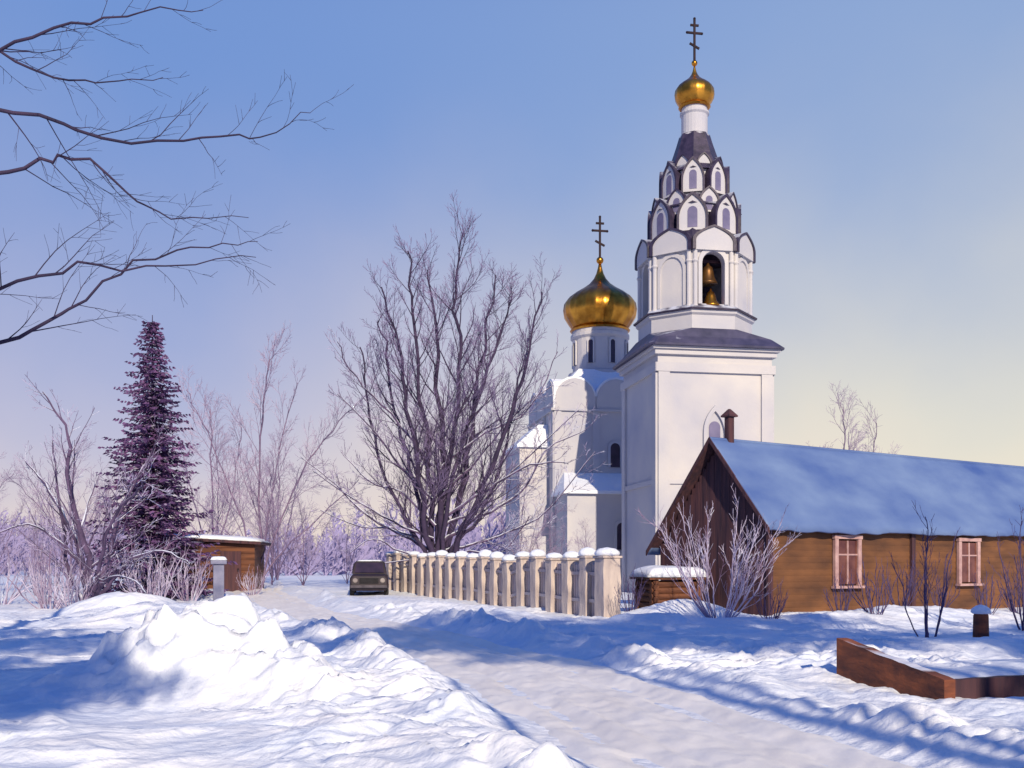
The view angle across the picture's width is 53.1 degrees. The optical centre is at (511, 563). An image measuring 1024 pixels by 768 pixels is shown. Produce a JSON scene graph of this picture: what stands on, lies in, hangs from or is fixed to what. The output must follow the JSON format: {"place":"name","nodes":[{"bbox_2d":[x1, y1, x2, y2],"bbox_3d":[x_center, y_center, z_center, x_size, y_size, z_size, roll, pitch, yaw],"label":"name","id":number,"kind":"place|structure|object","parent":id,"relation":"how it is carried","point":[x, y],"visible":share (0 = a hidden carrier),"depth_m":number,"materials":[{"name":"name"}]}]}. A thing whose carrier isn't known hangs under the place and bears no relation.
{"place":"outdoors","nodes":[
{"label":"outdoors","id":0,"kind":"place"},
{"bbox_2d":[0,569,1023,767],"bbox_3d":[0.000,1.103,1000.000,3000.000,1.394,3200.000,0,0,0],"label":"ground","id":1,"kind":"structure","parent":0,"point":[122,679],"depth_m":12.52,"materials":[{"name":"white snow"}]},
{"bbox_2d":[0,492,29,576],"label":"bare tree","id":2,"kind":"object","parent":1,"relation":"on","point":[3,536],"visible":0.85,"depth_m":46.10,"materials":[{"name":"grey plant"}]},
{"bbox_2d":[0,452,32,548],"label":"bare tree","id":3,"kind":"object","parent":1,"relation":"on","point":[6,489],"visible":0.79,"depth_m":54.90,"materials":[{"name":"grey plant"}]},
{"bbox_2d":[0,541,39,604],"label":"bush","id":4,"kind":"object","parent":1,"relation":"on","point":[14,597],"visible":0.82,"depth_m":38.04,"materials":[{"name":"white plant"}]},
{"bbox_2d":[12,496,52,595],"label":"bare tree","id":5,"kind":"object","parent":1,"relation":"on","point":[33,539],"visible":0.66,"depth_m":43.98,"materials":[{"name":"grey plant"}]},
{"bbox_2d":[10,540,84,604],"bbox_3d":[-17.156,0.355,38.121,2.528,2.496,2.391,0,0,16],"label":"bush","id":6,"kind":"object","parent":1,"relation":"on","point":[51,569],"visible":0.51,"depth_m":37.84,"materials":[{"name":"white plant"}]},
{"bbox_2d":[2,548,95,608],"bbox_3d":[-15.493,0.477,34.445,2.232,2.330,2.359,0,0,24],"label":"bush","id":7,"kind":"object","parent":1,"relation":"on","point":[39,597],"visible":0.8,"depth_m":34.38,"materials":[{"name":"white plant"}]},
{"bbox_2d":[1,434,122,588],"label":"bare tree","id":8,"kind":"object","parent":1,"relation":"on","point":[36,493],"visible":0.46,"depth_m":49.57,"materials":[{"name":"grey plant"}]},
{"bbox_2d":[1,433,127,574],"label":"bare tree","id":9,"kind":"object","parent":1,"relation":"on","point":[63,496],"visible":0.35,"depth_m":57.76,"materials":[{"name":"grey plant"}]},
{"bbox_2d":[41,559,103,607],"bbox_3d":[-14.414,0.715,33.593,1.854,1.831,1.754,0,0,-12],"label":"bush","id":10,"kind":"object","parent":1,"relation":"on","point":[63,598],"visible":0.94,"depth_m":33.44,"materials":[{"name":"white plant"}]},
{"bbox_2d":[0,371,194,600],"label":"bare tree","id":11,"kind":"object","parent":1,"relation":"on","point":[80,541],"visible":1,"depth_m":35.44,"materials":[{"name":"plant"}]},
{"bbox_2d":[85,475,126,588],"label":"bare tree","id":12,"kind":"object","parent":1,"relation":"on","point":[99,537],"visible":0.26,"depth_m":46.52,"materials":[{"name":"grey plant"}]},
{"bbox_2d":[113,531,185,595],"bbox_3d":[-13.722,0.168,37.920,2.710,2.829,2.865,0,0,-37],"label":"bush","id":13,"kind":"object","parent":1,"relation":"on","point":[147,580],"visible":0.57,"depth_m":38.01,"materials":[{"name":"white plant"}]},
{"bbox_2d":[115,556,192,598],"bbox_3d":[-12.494,0.610,35.542,1.913,1.997,2.022,0,0,20],"label":"bush","id":14,"kind":"object","parent":1,"relation":"on","point":[163,583],"visible":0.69,"depth_m":35.43,"materials":[{"name":"white plant"}]},
{"bbox_2d":[72,315,237,598],"bbox_3d":[-14.757,-4.184,42.101,6.024,11.984,5.916,0,0,42],"label":"spruce tree","id":15,"kind":"object","parent":1,"relation":"on","point":[153,401],"visible":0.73,"depth_m":41.66,"materials":[{"name":"green plant"}]},
{"bbox_2d":[0,0,353,344],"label":"bare tree","id":16,"kind":"object","parent":1,"relation":"on","point":[15,170],"visible":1,"depth_m":13.48,"materials":[{"name":"plant"}]},
{"bbox_2d":[159,545,213,600],"bbox_3d":[-12.502,0.409,40.070,2.232,2.330,2.359,0,0,-39],"label":"bush","id":17,"kind":"object","parent":1,"relation":"on","point":[195,597],"visible":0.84,"depth_m":39.80,"materials":[{"name":"white plant"}]},
{"bbox_2d":[170,383,261,535],"bbox_3d":[-17.961,-4.721,60.324,5.062,12.156,11.072,0,0,-36],"label":"bare tree","id":18,"kind":"object","parent":1,"relation":"on","point":[225,439],"visible":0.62,"depth_m":60.07,"materials":[{"name":"brown plant"}]},
{"bbox_2d":[166,534,270,591],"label":"timber shed","id":19,"kind":"structure","parent":1,"relation":"on","point":[243,552],"depth_m":48.38,"materials":[{"name":"wood"}]},
{"bbox_2d":[220,551,240,591],"bbox_3d":[-13.290,0.407,48.385,0.952,1.942,0.165,0,0,-6],"label":"door","id":20,"kind":"structure","parent":19,"relation":"in","point":[232,571],"depth_m":48.37,"materials":[{"name":"wood"}]},
{"bbox_2d":[210,556,226,600],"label":"stone pillar","id":21,"kind":"structure","parent":1,"relation":"on","point":[218,562],"depth_m":36.81,"materials":[{"name":"grey stone"}]},
{"bbox_2d":[0,488,505,575],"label":"wood","id":22,"kind":"object","parent":1,"relation":"on","point":[474,535],"visible":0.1,"depth_m":106.34,"materials":[{"name":"white plant"}]},
{"bbox_2d":[236,565,270,595],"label":"bush","id":23,"kind":"object","parent":1,"relation":"on","point":[253,587],"visible":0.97,"depth_m":44.99,"materials":[{"name":"white plant"}]},
{"bbox_2d":[235,449,305,584],"bbox_3d":[-14.456,-2.708,61.618,3.451,8.288,7.549,0,0,12],"label":"bare tree","id":24,"kind":"object","parent":1,"relation":"on","point":[271,560],"visible":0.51,"depth_m":61.76,"materials":[{"name":"grey plant"}]},
{"bbox_2d":[172,322,377,583],"bbox_3d":[-12.066,-5.321,51.181,11.072,13.562,5.062,0,0,0],"label":"bare tree","id":25,"kind":"object","parent":1,"relation":"on","point":[258,478],"visible":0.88,"depth_m":50.80,"materials":[{"name":"brown plant"}]},
{"bbox_2d":[245,425,319,579],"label":"bare tree","id":26,"kind":"object","parent":1,"relation":"on","point":[277,551],"visible":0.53,"depth_m":71.35,"materials":[{"name":"grey plant"}]},
{"bbox_2d":[260,491,339,585],"bbox_3d":[-11.852,-1.393,56.953,5.033,5.525,2.301,0,0,8],"label":"bare tree","id":27,"kind":"object","parent":1,"relation":"on","point":[303,560],"visible":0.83,"depth_m":57.00,"materials":[{"name":"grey plant"}]},
{"bbox_2d":[324,515,372,583],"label":"bare tree","id":28,"kind":"object","parent":1,"relation":"on","point":[351,557],"visible":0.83,"depth_m":61.97,"materials":[{"name":"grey plant"}]},
{"bbox_2d":[350,560,388,595],"bbox_3d":[-6.243,0.642,44.945,1.650,1.589,4.010,0,0,-7],"label":"parked car","id":29,"kind":"object","parent":1,"relation":"on","point":[369,575],"visible":0.98,"depth_m":43.17,"materials":[{"name":"paint"}]},
{"bbox_2d":[295,190,609,563],"bbox_3d":[-2.831,-7.274,46.175,14.830,17.464,6.946,0,0,0],"label":"bare tree","id":30,"kind":"object","parent":1,"relation":"on","point":[440,487],"visible":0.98,"depth_m":45.81,"materials":[{"name":"brown plant"}]},
{"bbox_2d":[385,547,621,616],"bbox_3d":[-1.461,0.652,38.958,0.737,2.608,21.430,0,0,-24],"label":"picket fence","id":31,"kind":"object","parent":1,"relation":"on","point":[585,581],"visible":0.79,"depth_m":34.58,"materials":[{"name":"paint"}]},
{"bbox_2d":[472,471,577,556],"bbox_3d":[0.729,-1.800,56.205,6.039,6.630,2.761,0,0,-23],"label":"bare tree","id":32,"kind":"object","parent":1,"relation":"on","point":[518,535],"visible":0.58,"depth_m":55.87,"materials":[{"name":"grey plant"}]},
{"bbox_2d":[528,506,571,554],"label":"bare tree","id":33,"kind":"object","parent":1,"relation":"on","point":[549,540],"visible":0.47,"depth_m":50.06,"materials":[{"name":"grey plant"}]},
{"bbox_2d":[505,216,636,588],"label":"church","id":34,"kind":"structure","parent":1,"relation":"on","point":[599,311],"depth_m":63.99,"materials":[{"name":"paint"}]},
{"bbox_2d":[572,340,576,365],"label":"window","id":35,"kind":"structure","parent":34,"relation":"in","point":[574,345],"depth_m":67.32,"materials":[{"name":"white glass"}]},
{"bbox_2d":[587,337,594,362],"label":"window","id":36,"kind":"structure","parent":34,"relation":"in","point":[590,340],"depth_m":66.29,"materials":[{"name":"white glass"}]},
{"bbox_2d":[609,337,615,362],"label":"window","id":37,"kind":"structure","parent":34,"relation":"in","point":[612,340],"depth_m":66.26,"materials":[{"name":"white glass"}]},
{"bbox_2d":[608,441,621,466],"bbox_3d":[6.451,-6.825,63.976,0.930,1.650,0.100,0,0,-10],"label":"window","id":38,"kind":"structure","parent":34,"relation":"in","point":[614,447],"depth_m":63.95,"materials":[{"name":"white glass"}]},
{"bbox_2d":[614,520,621,549],"bbox_3d":[6.511,-1.680,60.757,0.900,1.760,0.100,0,0,-10],"label":"window","id":39,"kind":"structure","parent":34,"relation":"in","point":[618,525],"depth_m":60.70,"materials":[{"name":"white glass"}]},
{"bbox_2d":[625,340,628,354],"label":"window","id":40,"kind":"structure","parent":34,"relation":"in","point":[626,341],"depth_m":67.04,"materials":[{"name":"white glass"}]},
{"bbox_2d":[572,518,596,550],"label":"bare tree","id":41,"kind":"object","parent":1,"relation":"on","point":[585,544],"visible":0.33,"depth_m":46.79,"materials":[{"name":"grey plant"}]},
{"bbox_2d":[614,563,647,611],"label":"bush","id":42,"kind":"object","parent":1,"relation":"on","point":[634,599],"visible":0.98,"depth_m":28.46,"materials":[{"name":"grey plant"}]},
{"bbox_2d":[629,565,705,608],"bbox_3d":[4.800,0.849,31.400,2.040,1.571,1.530,0,0,-18],"label":"log cellar","id":43,"kind":"object","parent":1,"relation":"on","point":[660,586],"visible":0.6,"depth_m":30.82,"materials":[{"name":"brown wood"}]},
{"bbox_2d":[613,17,784,592],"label":"bell tower","id":44,"kind":"structure","parent":1,"relation":"on","point":[693,365],"depth_m":52.54,"materials":[{"name":"paint"}]},
{"bbox_2d":[634,484,801,617],"bbox_3d":[5.299,-0.221,26.586,3.508,3.736,3.155,0,0,-33],"label":"bush","id":45,"kind":"object","parent":1,"relation":"on","point":[702,608],"visible":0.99,"depth_m":26.50,"materials":[{"name":"white plant"}]},
{"bbox_2d":[752,577,789,618],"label":"bush","id":46,"kind":"object","parent":1,"relation":"on","point":[777,609],"visible":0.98,"depth_m":26.20,"materials":[{"name":"plant"}]},
{"bbox_2d":[646,409,1023,615],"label":"wooden house","id":47,"kind":"structure","parent":1,"relation":"on","point":[848,510],"depth_m":32.72,"materials":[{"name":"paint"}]},
{"bbox_2d":[831,535,864,588],"bbox_3d":[10.437,-0.045,31.812,1.400,1.650,0.240,0,0,-34],"label":"window","id":48,"kind":"structure","parent":47,"relation":"in","point":[847,554],"depth_m":31.81,"materials":[{"name":"paint"}]},
{"bbox_2d":[955,538,983,585],"bbox_3d":[15.803,-0.045,35.396,1.400,1.650,0.240,0,0,-34],"label":"window","id":49,"kind":"structure","parent":47,"relation":"in","point":[968,554],"depth_m":35.39,"materials":[{"name":"paint"}]},
{"bbox_2d":[823,566,856,611],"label":"bush","id":50,"kind":"object","parent":1,"relation":"on","point":[845,604],"visible":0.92,"depth_m":27.57,"materials":[{"name":"grey plant"}]},
{"bbox_2d":[808,381,903,453],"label":"bare tree","id":51,"kind":"object","parent":1,"relation":"on","point":[859,436],"visible":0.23,"depth_m":60.22,"materials":[{"name":"plant"}]},
{"bbox_2d":[846,557,899,614],"bbox_3d":[9.773,0.572,27.655,1.381,1.748,1.147,0,0,-28],"label":"bush","id":52,"kind":"object","parent":1,"relation":"on","point":[868,596],"visible":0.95,"depth_m":27.48,"materials":[{"name":"grey plant"}]},
{"bbox_2d":[882,553,923,605],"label":"bush","id":53,"kind":"object","parent":1,"relation":"on","point":[909,588],"visible":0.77,"depth_m":28.88,"materials":[{"name":"grey plant"}]},
{"bbox_2d":[889,500,959,637],"bbox_3d":[8.901,0.156,21.953,1.535,3.067,0.930,0,0,-38],"label":"sapling","id":54,"kind":"object","parent":1,"relation":"on","point":[925,595],"visible":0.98,"depth_m":21.89,"materials":[{"name":"plant"}]},
{"bbox_2d":[837,638,1023,699],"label":"wooden retaining border","id":55,"kind":"object","parent":1,"relation":"on","point":[857,662],"visible":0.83,"depth_m":12.40,"materials":[{"name":"brown wood"}]},
{"bbox_2d":[927,572,959,607],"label":"bush","id":56,"kind":"object","parent":1,"relation":"on","point":[934,602],"visible":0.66,"depth_m":29.61,"materials":[{"name":"grey plant"}]},
{"bbox_2d":[971,605,990,636],"bbox_3d":[9.250,1.235,20.200,0.380,0.835,0.370,0,0,0],"label":"wooden bollard","id":57,"kind":"object","parent":1,"relation":"on","point":[980,620],"visible":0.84,"depth_m":20.08,"materials":[{"name":"brown wood"}]},
{"bbox_2d":[969,564,1004,614],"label":"bush","id":58,"kind":"object","parent":1,"relation":"on","point":[983,592],"visible":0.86,"depth_m":30.74,"materials":[{"name":"grey plant"}]},
{"bbox_2d":[987,505,1023,630],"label":"sapling","id":59,"kind":"object","parent":1,"relation":"on","point":[1022,589],"visible":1,"depth_m":24.61,"materials":[{"name":"plant"}]},
{"bbox_2d":[994,561,1022,614],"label":"bush","id":60,"kind":"object","parent":1,"relation":"on","point":[1012,599],"visible":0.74,"depth_m":31.48,"materials":[{"name":"grey plant"}]},
{"bbox_2d":[0,0,1023,557],"label":"sky","id":61,"kind":"structure","parent":0,"point":[873,150],"materials":[{"name":"blue"}]},
{"bbox_2d":[232,581,914,767],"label":"road","id":62,"kind":"structure","parent":0,"point":[625,727],"depth_m":11.39,"materials":[{"name":"white snow"}]}
]}

